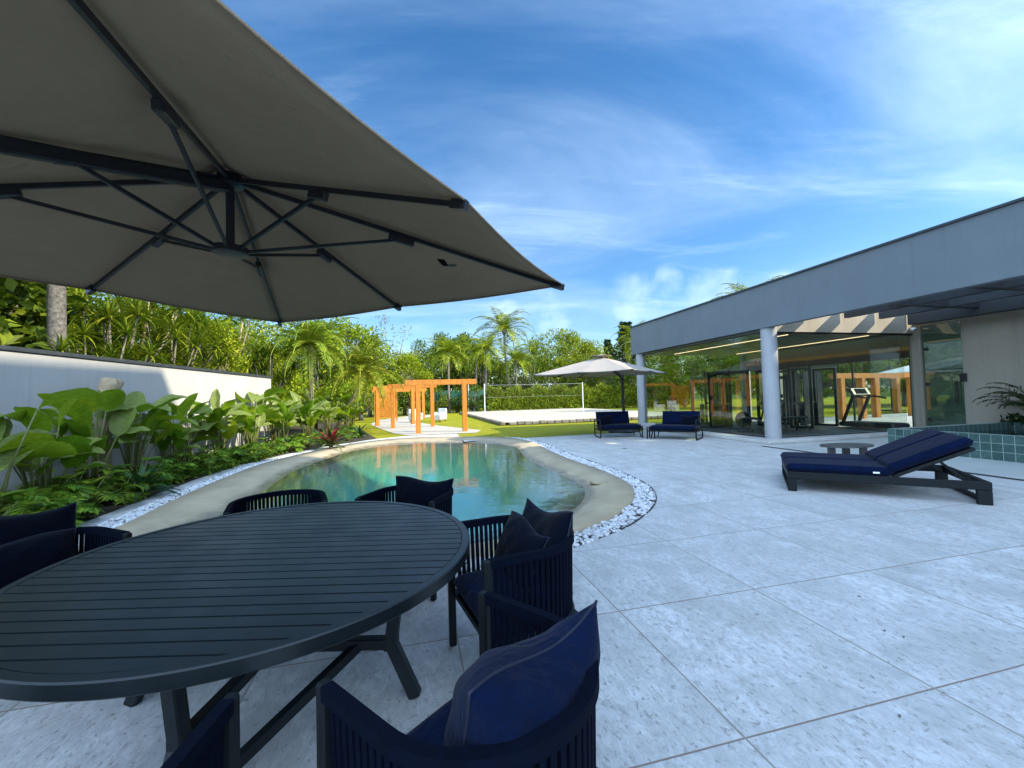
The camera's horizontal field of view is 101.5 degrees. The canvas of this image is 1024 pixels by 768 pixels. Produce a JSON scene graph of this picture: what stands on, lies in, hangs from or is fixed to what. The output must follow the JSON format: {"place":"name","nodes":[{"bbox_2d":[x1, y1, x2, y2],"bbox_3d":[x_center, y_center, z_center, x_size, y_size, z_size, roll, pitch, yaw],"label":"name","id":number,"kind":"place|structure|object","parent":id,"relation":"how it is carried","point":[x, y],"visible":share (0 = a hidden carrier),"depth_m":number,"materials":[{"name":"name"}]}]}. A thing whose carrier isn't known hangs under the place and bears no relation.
{"place":"outdoors","nodes":[
{"label":"outdoors","id":0,"kind":"place"},
{"bbox_2d":[76,423,376,520],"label":"planting bed soil","id":1,"kind":"structure","parent":0,"point":[110,506],"depth_m":12.20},
{"bbox_2d":[0,489,67,515],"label":"lobed leaf plant","id":2,"kind":"object","parent":1,"relation":"on","point":[16,494],"visible":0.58,"depth_m":4.79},
{"bbox_2d":[0,482,94,514],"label":"lobed leaf plant","id":3,"kind":"object","parent":1,"relation":"on","point":[7,506],"visible":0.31,"depth_m":5.56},
{"bbox_2d":[0,486,103,526],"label":"lobed leaf plant","id":4,"kind":"object","parent":1,"relation":"on","point":[81,511],"visible":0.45,"depth_m":5.21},
{"bbox_2d":[0,388,104,514],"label":"paddle leaf plant","id":5,"kind":"object","parent":1,"relation":"on","point":[16,448],"visible":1,"depth_m":5.42,"materials":[{"name":"plant"}]},
{"bbox_2d":[46,284,66,352],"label":"palm tree","id":6,"kind":"object","parent":1,"relation":"on","point":[56,310],"depth_m":8.71,"materials":[{"name":"grey plant"}]},
{"bbox_2d":[13,387,112,498],"bbox_3d":[-6.790,0.945,5.888,1.241,1.837,1.557,-2,-2,13],"label":"paddle leaf plant","id":7,"kind":"object","parent":1,"relation":"on","point":[84,447],"visible":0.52,"depth_m":6.01,"materials":[{"name":"plant"}]},
{"bbox_2d":[13,465,131,492],"bbox_3d":[-6.957,1.595,6.446,1.507,0.588,1.242,-2,-2,2],"label":"lobed leaf plant","id":8,"kind":"object","parent":1,"relation":"on","point":[21,487],"visible":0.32,"depth_m":6.45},
{"bbox_2d":[33,469,150,506],"bbox_3d":[-6.254,1.577,6.062,1.438,0.561,1.186,-2,-2,11],"label":"lobed leaf plant","id":9,"kind":"object","parent":1,"relation":"on","point":[88,486],"visible":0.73,"depth_m":6.03,"materials":[{"name":"plant"}]},
{"bbox_2d":[37,389,149,479],"bbox_3d":[-7.327,1.009,7.052,1.639,1.811,1.645,-2,-2,12],"label":"paddle leaf plant","id":10,"kind":"object","parent":1,"relation":"on","point":[115,408],"visible":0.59,"depth_m":7.00,"materials":[{"name":"plant"}]},
{"bbox_2d":[33,314,172,363],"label":"dragon tree","id":11,"kind":"object","parent":1,"relation":"on","point":[74,339],"visible":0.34,"depth_m":9.74,"materials":[{"name":"green plant"}]},
{"bbox_2d":[17,287,199,362],"bbox_3d":[-10.429,-0.149,10.973,3.501,4.565,3.467,-2,-2,14],"label":"dragon tree","id":12,"kind":"object","parent":1,"relation":"on","point":[107,313],"visible":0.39,"depth_m":10.49,"materials":[{"name":"green plant"}]},
{"bbox_2d":[94,377,123,480],"bbox_3d":[-7.512,0.915,7.806,0.299,2.074,0.516,-2,-2,0],"label":"cut stump","id":13,"kind":"object","parent":1,"relation":"on","point":[105,383],"visible":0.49,"depth_m":7.68,"materials":[{"name":"beige"}]},
{"bbox_2d":[86,470,166,505],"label":"lobed leaf plant","id":14,"kind":"object","parent":1,"relation":"on","point":[124,500],"visible":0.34,"depth_m":6.54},
{"bbox_2d":[0,345,272,491],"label":"boundary wall","id":15,"kind":"structure","parent":1,"relation":"on","point":[27,375],"depth_m":8.39,"materials":[{"name":"white paint"}]},
{"bbox_2d":[69,292,206,361],"bbox_3d":[-11.489,-0.591,12.645,3.989,5.610,3.932,0,-2,-32],"label":"dragon tree","id":16,"kind":"object","parent":1,"relation":"on","point":[178,309],"visible":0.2,"depth_m":12.60,"materials":[{"name":"green plant"}]},
{"bbox_2d":[92,456,185,485],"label":"lobed leaf plant","id":17,"kind":"object","parent":1,"relation":"on","point":[163,470],"visible":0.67,"depth_m":7.49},
{"bbox_2d":[100,459,182,505],"bbox_3d":[-6.140,1.679,6.961,1.354,0.806,1.329,-2,-2,0],"label":"bromeliad","id":18,"kind":"object","parent":1,"relation":"on","point":[137,478],"visible":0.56,"depth_m":6.91,"materials":[{"name":"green plant"}]},
{"bbox_2d":[93,390,198,476],"bbox_3d":[-7.234,1.032,8.122,1.654,1.828,1.515,-3,-2,32],"label":"paddle leaf plant","id":19,"kind":"object","parent":1,"relation":"on","point":[152,421],"visible":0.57,"depth_m":8.11,"materials":[{"name":"plant"}]},
{"bbox_2d":[87,303,218,367],"bbox_3d":[-10.563,-0.078,12.341,3.438,4.515,3.212,-1,-2,-16],"label":"dragon tree","id":20,"kind":"object","parent":1,"relation":"on","point":[197,341],"visible":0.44,"depth_m":12.19,"materials":[{"name":"green plant"}]},
{"bbox_2d":[134,393,208,468],"bbox_3d":[-7.479,1.089,8.960,1.509,1.780,1.202,0,-2,-30],"label":"paddle leaf plant","id":21,"kind":"object","parent":1,"relation":"on","point":[177,438],"visible":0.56,"depth_m":8.91,"materials":[{"name":"plant"}]},
{"bbox_2d":[1,431,342,514],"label":"ground cover","id":22,"kind":"object","parent":1,"relation":"on","point":[246,458],"visible":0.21,"depth_m":9.58,"materials":[{"name":"green plant"}]},
{"bbox_2d":[115,301,241,370],"bbox_3d":[-11.547,-0.346,14.619,3.987,5.250,4.026,-3,-2,43],"label":"dragon tree","id":23,"kind":"object","parent":1,"relation":"on","point":[220,359],"visible":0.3,"depth_m":14.71,"materials":[{"name":"green plant"}]},
{"bbox_2d":[157,401,218,462],"bbox_3d":[-7.734,1.211,9.942,1.462,1.609,1.457,-2,-2,-1],"label":"paddle leaf plant","id":24,"kind":"object","parent":1,"relation":"on","point":[200,409],"visible":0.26,"depth_m":9.83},
{"bbox_2d":[145,448,231,474],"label":"lobed leaf plant","id":25,"kind":"object","parent":1,"relation":"on","point":[202,457],"visible":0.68,"depth_m":8.85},
{"bbox_2d":[169,316,251,373],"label":"broadleaf tree","id":26,"kind":"object","parent":1,"relation":"on","point":[236,359],"visible":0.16,"depth_m":15.44,"materials":[{"name":"green plant"}]},
{"bbox_2d":[178,402,252,457],"bbox_3d":[-7.419,1.248,10.603,1.293,1.560,1.411,-2,-2,23],"label":"paddle leaf plant","id":27,"kind":"object","parent":1,"relation":"on","point":[216,422],"visible":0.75,"depth_m":10.53,"materials":[{"name":"plant"}]},
{"bbox_2d":[147,312,293,374],"bbox_3d":[-14.777,-0.688,21.237,6.695,6.673,7.856,0,-2,-36],"label":"broadleaf tree","id":28,"kind":"object","parent":1,"relation":"on","point":[260,330],"visible":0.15,"depth_m":21.03,"materials":[{"name":"green plant"}]},
{"bbox_2d":[179,309,283,371],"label":"dragon tree","id":29,"kind":"object","parent":1,"relation":"on","point":[233,319],"visible":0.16,"depth_m":17.68,"materials":[{"name":"green plant"}]},
{"bbox_2d":[236,405,271,447],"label":"paddle leaf plant","id":30,"kind":"object","parent":1,"relation":"on","point":[258,413],"visible":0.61,"depth_m":12.17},
{"bbox_2d":[234,387,288,444],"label":"paddle leaf plant","id":31,"kind":"object","parent":1,"relation":"on","point":[271,412],"visible":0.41,"depth_m":13.28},
{"bbox_2d":[238,341,304,394],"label":"dragon tree","id":32,"kind":"object","parent":1,"relation":"on","point":[279,378],"visible":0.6,"depth_m":18.06,"materials":[{"name":"green plant"}]},
{"bbox_2d":[271,394,303,441],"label":"paddle leaf plant","id":33,"kind":"object","parent":1,"relation":"on","point":[288,422],"visible":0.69,"depth_m":13.91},
{"bbox_2d":[250,317,364,430],"bbox_3d":[-9.114,-0.441,18.818,4.396,5.561,4.515,-2,-2,7],"label":"date palm","id":34,"kind":"object","parent":1,"relation":"on","point":[312,335],"visible":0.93,"depth_m":18.57,"materials":[{"name":"green plant"}]},
{"bbox_2d":[295,400,327,435],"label":"paddle leaf plant","id":35,"kind":"object","parent":1,"relation":"on","point":[313,418],"visible":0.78,"depth_m":15.40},
{"bbox_2d":[305,394,352,429],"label":"paddle leaf plant","id":36,"kind":"object","parent":1,"relation":"on","point":[334,412],"visible":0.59,"depth_m":18.22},
{"bbox_2d":[313,338,405,429],"bbox_3d":[-7.416,0.043,20.869,4.423,4.728,4.405,-2,-2,0],"label":"date palm","id":37,"kind":"object","parent":1,"relation":"on","point":[360,368],"visible":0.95,"depth_m":20.57,"materials":[{"name":"green plant"}]},
{"bbox_2d":[371,415,479,434],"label":"garden path","id":38,"kind":"structure","parent":0,"point":[404,426],"depth_m":21.63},
{"bbox_2d":[372,386,414,425],"bbox_3d":[-7.092,1.302,25.428,2.652,2.380,0.210,0,-2,-31],"label":"timber portal","id":39,"kind":"object","parent":38,"relation":"on","point":[412,401],"visible":0.69,"depth_m":25.15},
{"bbox_2d":[387,384,435,427],"bbox_3d":[-5.445,1.178,22.929,2.610,2.380,0.210,-1,-2,-14],"label":"timber portal","id":40,"kind":"object","parent":38,"relation":"on","point":[392,395],"visible":0.84,"depth_m":22.78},
{"bbox_2d":[405,379,475,433],"bbox_3d":[-3.174,0.989,18.856,3.174,2.380,0.210,-1,-2,-15],"label":"timber portal","id":41,"kind":"object","parent":38,"relation":"on","point":[461,382],"visible":0.98,"depth_m":18.82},
{"bbox_2d":[77,388,901,523],"bbox_3d":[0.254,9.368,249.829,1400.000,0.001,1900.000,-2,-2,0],"label":"ground","id":42,"kind":"structure","parent":0,"point":[739,395],"depth_m":86.51,"materials":[{"name":"green plant"}]},
{"bbox_2d":[0,277,52,349],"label":"broadleaf tree","id":43,"kind":"object","parent":42,"relation":"on","point":[9,335],"visible":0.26,"depth_m":8.37,"materials":[{"name":"green plant"}]},
{"bbox_2d":[0,279,107,355],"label":"broadleaf tree","id":44,"kind":"object","parent":42,"relation":"on","point":[30,302],"visible":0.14,"depth_m":9.77,"materials":[{"name":"green plant"}]},
{"bbox_2d":[78,436,633,557],"bbox_3d":[-2.348,2.555,9.941,7.308,1.445,12.733,-1,-2,-11],"label":"pool basin","id":45,"kind":"object","parent":42,"relation":"in","point":[548,477],"visible":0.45,"depth_m":9.06,"materials":[{"name":"stone"}]},
{"bbox_2d":[277,443,562,535],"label":"pool water","id":46,"kind":"structure","parent":45,"relation":"in","point":[387,455],"depth_m":11.29,"materials":[{"name":"liquid"}]},
{"bbox_2d":[78,437,656,574],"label":"pebbles","id":47,"kind":"object","parent":42,"relation":"on","point":[641,495],"visible":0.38,"depth_m":5.93,"materials":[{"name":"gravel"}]},
{"bbox_2d":[208,320,898,418],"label":"wood","id":48,"kind":"object","parent":42,"relation":"on","point":[711,368],"visible":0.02,"depth_m":75.73,"materials":[{"name":"green plant"}]},
{"bbox_2d":[0,413,1023,767],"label":"terrace","id":49,"kind":"structure","parent":0,"point":[750,607],"depth_m":2.50,"materials":[{"name":"tile"}]},
{"bbox_2d":[71,526,131,553],"bbox_3d":[-2.750,1.284,2.374,0.640,0.737,0.684,-2,-2,23],"label":"dining chair","id":50,"kind":"object","parent":49,"relation":"on","point":[93,537],"visible":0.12,"depth_m":2.68,"materials":[{"name":"black wicker"}]},
{"bbox_2d":[0,528,75,588],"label":"scatter pillow","id":51,"kind":"object","parent":50,"relation":"on","point":[22,558],"visible":0.57,"depth_m":2.42,"materials":[{"name":"blue fabric"}]},
{"bbox_2d":[0,502,78,554],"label":"back pillow","id":52,"kind":"object","parent":50,"relation":"on","point":[14,527],"visible":0.42,"depth_m":2.56,"materials":[{"name":"blue fabric"}]},
{"bbox_2d":[160,692,239,767],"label":"dining chair","id":53,"kind":"object","parent":49,"relation":"on","point":[212,740],"visible":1,"depth_m":1.03,"materials":[{"name":"blue metal"}]},
{"bbox_2d":[0,501,469,767],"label":"dining table","id":54,"kind":"object","parent":49,"relation":"on","point":[173,613],"visible":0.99,"depth_m":1.68,"materials":[{"name":"grey metal"}]},
{"bbox_2d":[223,489,327,514],"bbox_3d":[-1.879,1.292,3.379,0.684,0.737,0.640,-1,-2,-28],"label":"dining chair","id":55,"kind":"object","parent":49,"relation":"on","point":[243,504],"visible":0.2,"depth_m":3.59,"materials":[{"name":"black metal"}]},
{"bbox_2d":[0,0,564,325],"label":"cantilever parasol","id":56,"kind":"object","parent":49,"relation":"on","point":[216,157],"visible":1,"depth_m":2.44,"materials":[{"name":"beige fabric"}]},
{"bbox_2d":[355,485,452,600],"bbox_3d":[-0.821,1.267,3.509,0.684,0.737,0.640,-2,-2,16],"label":"dining chair","id":57,"kind":"object","parent":49,"relation":"on","point":[443,502],"visible":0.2,"depth_m":3.43,"materials":[{"name":"black metal"}]},
{"bbox_2d":[395,476,453,506],"bbox_3d":[-0.785,1.013,3.667,0.565,0.396,0.196,-2,-14,16],"label":"back pillow","id":58,"kind":"object","parent":57,"relation":"on","point":[410,490],"visible":0.56,"depth_m":3.62,"materials":[{"name":"blue fabric"}]},
{"bbox_2d":[316,590,599,767],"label":"dining chair","id":59,"kind":"object","parent":49,"relation":"on","point":[352,731],"visible":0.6,"depth_m":1.04,"materials":[{"name":"blue metal"}]},
{"bbox_2d":[443,600,600,767],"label":"back pillow","id":60,"kind":"object","parent":59,"relation":"on","point":[511,692],"visible":0.73,"depth_m":1.02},
{"bbox_2d":[448,515,577,646],"bbox_3d":[0.035,1.208,2.380,0.640,0.737,0.684,-1,-2,-24],"label":"dining chair","id":61,"kind":"object","parent":49,"relation":"on","point":[552,593],"visible":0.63,"depth_m":2.16,"materials":[{"name":"blue metal"}]},
{"bbox_2d":[494,511,549,587],"bbox_3d":[0.051,0.992,2.497,0.170,0.356,0.445,27,-10,-28],"label":"scatter pillow","id":62,"kind":"object","parent":61,"relation":"on","point":[519,534],"visible":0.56,"depth_m":2.46,"materials":[{"name":"blue fabric"}]},
{"bbox_2d":[522,498,573,579],"bbox_3d":[0.192,0.936,2.498,0.163,0.427,0.565,14,-12,-22],"label":"back pillow","id":63,"kind":"object","parent":61,"relation":"on","point":[556,527],"visible":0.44,"depth_m":2.37,"materials":[{"name":"blue fabric"}]},
{"bbox_2d":[532,355,666,432],"bbox_3d":[3.431,0.418,15.265,3.600,2.939,4.275,-3,-2,36],"label":"cantilever parasol","id":64,"kind":"object","parent":49,"relation":"on","point":[601,366],"visible":1,"depth_m":14.77,"materials":[{"name":"beige fabric"}]},
{"bbox_2d":[594,411,641,437],"bbox_3d":[3.754,1.425,14.810,1.512,0.887,0.946,-1,-2,-2],"label":"lounge seat","id":65,"kind":"object","parent":49,"relation":"on","point":[620,420],"visible":0.89,"depth_m":15.00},
{"bbox_2d":[648,411,702,439],"bbox_3d":[5.344,1.347,13.707,1.512,0.887,0.946,-3,-2,36],"label":"lounge seat","id":66,"kind":"object","parent":49,"relation":"on","point":[671,421],"visible":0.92,"depth_m":13.64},
{"bbox_2d":[629,197,1023,444],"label":"gym pavilion","id":67,"kind":"structure","parent":49,"relation":"on","point":[952,291],"depth_m":12.02,"materials":[{"name":"paint"}]},
{"bbox_2d":[689,375,713,426],"bbox_3d":[7.807,0.690,17.294,0.878,2.055,1.300,-2,-2,25],"label":"cable machine","id":68,"kind":"object","parent":67,"relation":"on","point":[702,411],"visible":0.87,"depth_m":16.86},
{"bbox_2d":[703,372,732,424],"bbox_3d":[8.931,0.588,18.199,0.878,2.255,1.200,-3,-2,42],"label":"cable machine","id":69,"kind":"object","parent":67,"relation":"on","point":[717,414],"visible":0.66,"depth_m":17.94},
{"bbox_2d":[707,369,751,429],"bbox_3d":[8.086,0.583,15.699,0.878,2.155,1.400,-1,-2,-4],"label":"cable machine","id":70,"kind":"object","parent":67,"relation":"on","point":[726,413],"visible":1,"depth_m":15.85,"materials":[{"name":"metal"}]},
{"bbox_2d":[755,368,797,425],"bbox_3d":[10.393,0.520,16.506,1.200,2.205,0.878,-1,-2,-20],"label":"cable machine","id":71,"kind":"object","parent":67,"relation":"on","point":[757,372],"visible":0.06,"depth_m":16.38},
{"bbox_2d":[780,373,801,424],"bbox_3d":[11.299,0.600,17.034,1.100,2.030,0.878,-1,-2,-14],"label":"cable machine","id":72,"kind":"object","parent":67,"relation":"on","point":[785,405],"visible":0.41,"depth_m":16.80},
{"bbox_2d":[787,366,839,428],"bbox_3d":[10.990,0.467,15.314,1.600,2.205,0.878,-1,-2,-25],"label":"cable machine","id":73,"kind":"object","parent":67,"relation":"on","point":[811,409],"visible":0.97,"depth_m":15.21,"materials":[{"name":"metal"}]},
{"bbox_2d":[839,388,909,428],"bbox_3d":[12.085,0.780,14.058,0.790,1.321,1.750,-1,-2,-14],"label":"treadmill","id":74,"kind":"object","parent":67,"relation":"on","point":[858,392],"visible":0.98,"depth_m":14.30,"materials":[{"name":"metal"}]},
{"bbox_2d":[917,321,966,425],"bbox_3d":[13.065,-0.204,12.701,0.100,3.260,1.105,-1,-2,-14],"label":"glass door","id":75,"kind":"structure","parent":67,"relation":"in","point":[962,376],"depth_m":13.16,"materials":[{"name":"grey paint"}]},
{"bbox_2d":[820,443,873,454],"bbox_3d":[6.490,1.378,8.105,1.000,0.406,0.600,-1,-2,-6],"label":"side table","id":76,"kind":"object","parent":49,"relation":"on","point":[845,447],"visible":0.69,"depth_m":8.06,"materials":[{"name":"grey metal"}]},
{"bbox_2d":[830,373,869,419],"bbox_3d":[16.322,0.591,20.128,2.587,2.200,0.270,-1,-2,-20],"label":"timber portal","id":77,"kind":"object","parent":49,"relation":"on","point":[859,377],"visible":0.72,"depth_m":19.88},
{"bbox_2d":[780,429,993,505],"bbox_3d":[5.347,1.133,6.309,2.140,0.841,1.414,-3,-2,30],"label":"sun lounger","id":78,"kind":"object","parent":49,"relation":"on","point":[926,450],"visible":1,"depth_m":5.80,"materials":[{"name":"blue fabric"}]},
{"bbox_2d":[870,373,911,416],"bbox_3d":[19.322,0.543,21.177,3.336,2.200,0.270,-1,-2,-10],"label":"timber portal","id":79,"kind":"object","parent":49,"relation":"on","point":[875,390],"visible":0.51,"depth_m":20.98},
{"bbox_2d":[88,0,1023,396],"label":"sky","id":80,"kind":"structure","parent":0,"point":[648,157],"materials":[{"name":"blue"}]},
{"bbox_2d":[318,397,907,440],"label":"lawn","id":81,"kind":"structure","parent":0,"point":[485,428],"depth_m":23.78,"materials":[{"name":"plant"}]},
{"bbox_2d":[275,319,354,420],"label":"broadleaf tree","id":82,"kind":"object","parent":81,"relation":"on","point":[317,378],"visible":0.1,"depth_m":33.74,"materials":[{"name":"plant"}]},
{"bbox_2d":[304,316,397,417],"bbox_3d":[-14.568,-1.559,37.821,8.574,9.494,8.617,-1,-2,-21],"label":"broadleaf tree","id":83,"kind":"object","parent":81,"relation":"on","point":[358,332],"visible":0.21,"depth_m":37.99,"materials":[{"name":"green plant"}]},
{"bbox_2d":[380,350,433,414],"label":"broadleaf tree","id":84,"kind":"object","parent":81,"relation":"on","point":[410,362],"visible":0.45,"depth_m":40.79,"materials":[{"name":"green plant"}]},
{"bbox_2d":[408,331,474,393],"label":"broadleaf tree","id":85,"kind":"object","parent":81,"relation":"on","point":[436,376],"visible":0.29,"depth_m":58.31,"materials":[{"name":"green plant"}]},
{"bbox_2d":[420,334,475,412],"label":"palm tree","id":86,"kind":"object","parent":81,"relation":"on","point":[447,348],"visible":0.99,"depth_m":43.65,"materials":[{"name":"green plant"}]},
{"bbox_2d":[451,351,514,389],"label":"broadleaf tree","id":87,"kind":"object","parent":81,"relation":"on","point":[493,374],"visible":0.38,"depth_m":60.24,"materials":[{"name":"green plant"}]},
{"bbox_2d":[462,331,512,410],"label":"palm tree","id":88,"kind":"object","parent":81,"relation":"on","point":[486,348],"visible":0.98,"depth_m":45.78,"materials":[{"name":"green plant"}]},
{"bbox_2d":[469,306,535,385],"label":"palm tree","id":89,"kind":"object","parent":81,"relation":"on","point":[503,327],"visible":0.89,"depth_m":55.92,"materials":[{"name":"green plant"}]},
{"bbox_2d":[495,345,537,402],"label":"palm tree","id":90,"kind":"object","parent":81,"relation":"on","point":[516,357],"visible":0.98,"depth_m":46.70,"materials":[{"name":"green plant"}]},
{"bbox_2d":[496,353,548,389],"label":"broadleaf tree","id":91,"kind":"object","parent":81,"relation":"on","point":[522,379],"visible":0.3,"depth_m":62.45,"materials":[{"name":"green plant"}]},
{"bbox_2d":[467,408,662,422],"bbox_3d":[3.604,2.315,33.430,12.800,0.001,19.299,-1,-2,-14],"label":"sand court","id":92,"kind":"object","parent":81,"relation":"on","point":[538,415],"visible":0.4,"depth_m":31.04,"materials":[{"name":"sand"}]},
{"bbox_2d":[528,328,601,389],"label":"broadleaf tree","id":93,"kind":"object","parent":81,"relation":"on","point":[562,350],"visible":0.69,"depth_m":48.88,"materials":[{"name":"green plant"}]},
{"bbox_2d":[459,408,708,425],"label":"stone kerb","id":94,"kind":"structure","parent":81,"relation":"on","point":[497,422],"depth_m":23.22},
{"bbox_2d":[485,382,690,410],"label":"hedge","id":95,"kind":"object","parent":81,"relation":"on","point":[605,395],"visible":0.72,"depth_m":44.52,"materials":[{"name":"green plant"}]},
{"bbox_2d":[597,321,657,385],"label":"conifer tree","id":96,"kind":"object","parent":81,"relation":"on","point":[620,353],"visible":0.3,"depth_m":51.95,"materials":[{"name":"green plant"}]},
{"bbox_2d":[630,356,684,406],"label":"broadleaf tree","id":97,"kind":"object","parent":81,"relation":"on","point":[657,394],"visible":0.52,"depth_m":45.12,"materials":[{"name":"green plant"}]},
{"bbox_2d":[648,356,712,406],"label":"broadleaf tree","id":98,"kind":"object","parent":81,"relation":"on","point":[682,391],"visible":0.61,"depth_m":43.32,"materials":[{"name":"green plant"}]},
{"bbox_2d":[682,356,739,402],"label":"broadleaf tree","id":99,"kind":"object","parent":81,"relation":"on","point":[691,366],"visible":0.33,"depth_m":39.23,"materials":[{"name":"green plant"}]},
{"bbox_2d":[720,356,759,397],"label":"broadleaf tree","id":100,"kind":"object","parent":81,"relation":"on","point":[736,380],"visible":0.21,"depth_m":37.56,"materials":[{"name":"green plant"}]},
{"bbox_2d":[785,362,860,403],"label":"broadleaf tree","id":101,"kind":"object","parent":81,"relation":"on","point":[827,390],"visible":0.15,"depth_m":32.44,"materials":[{"name":"green plant"}]},
{"bbox_2d":[798,359,908,406],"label":"broadleaf tree","id":102,"kind":"object","parent":81,"relation":"on","point":[883,369],"visible":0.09,"depth_m":32.09,"materials":[{"name":"green plant"}]},
{"bbox_2d":[856,358,908,405],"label":"broadleaf tree","id":103,"kind":"object","parent":81,"relation":"on","point":[903,390],"visible":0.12,"depth_m":31.99,"materials":[{"name":"green plant"}]},
{"bbox_2d":[769,438,1023,478],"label":"porch paving","id":104,"kind":"structure","parent":0,"point":[993,467],"depth_m":8.06,"materials":[{"name":"stone"}]},
{"bbox_2d":[887,422,1023,462],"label":"spa tub","id":105,"kind":"object","parent":104,"relation":"on","point":[1001,441],"visible":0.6,"depth_m":8.55,"materials":[{"name":"teal tile"}]},
{"bbox_2d":[1011,422,1023,428],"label":"planter box","id":106,"kind":"object","parent":104,"relation":"on","point":[1018,425],"visible":0.08,"depth_m":10.71,"materials":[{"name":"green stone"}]},
{"bbox_2d":[973,382,1023,424],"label":"areca palm","id":107,"kind":"object","parent":106,"relation":"in","point":[1011,417],"visible":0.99,"depth_m":10.77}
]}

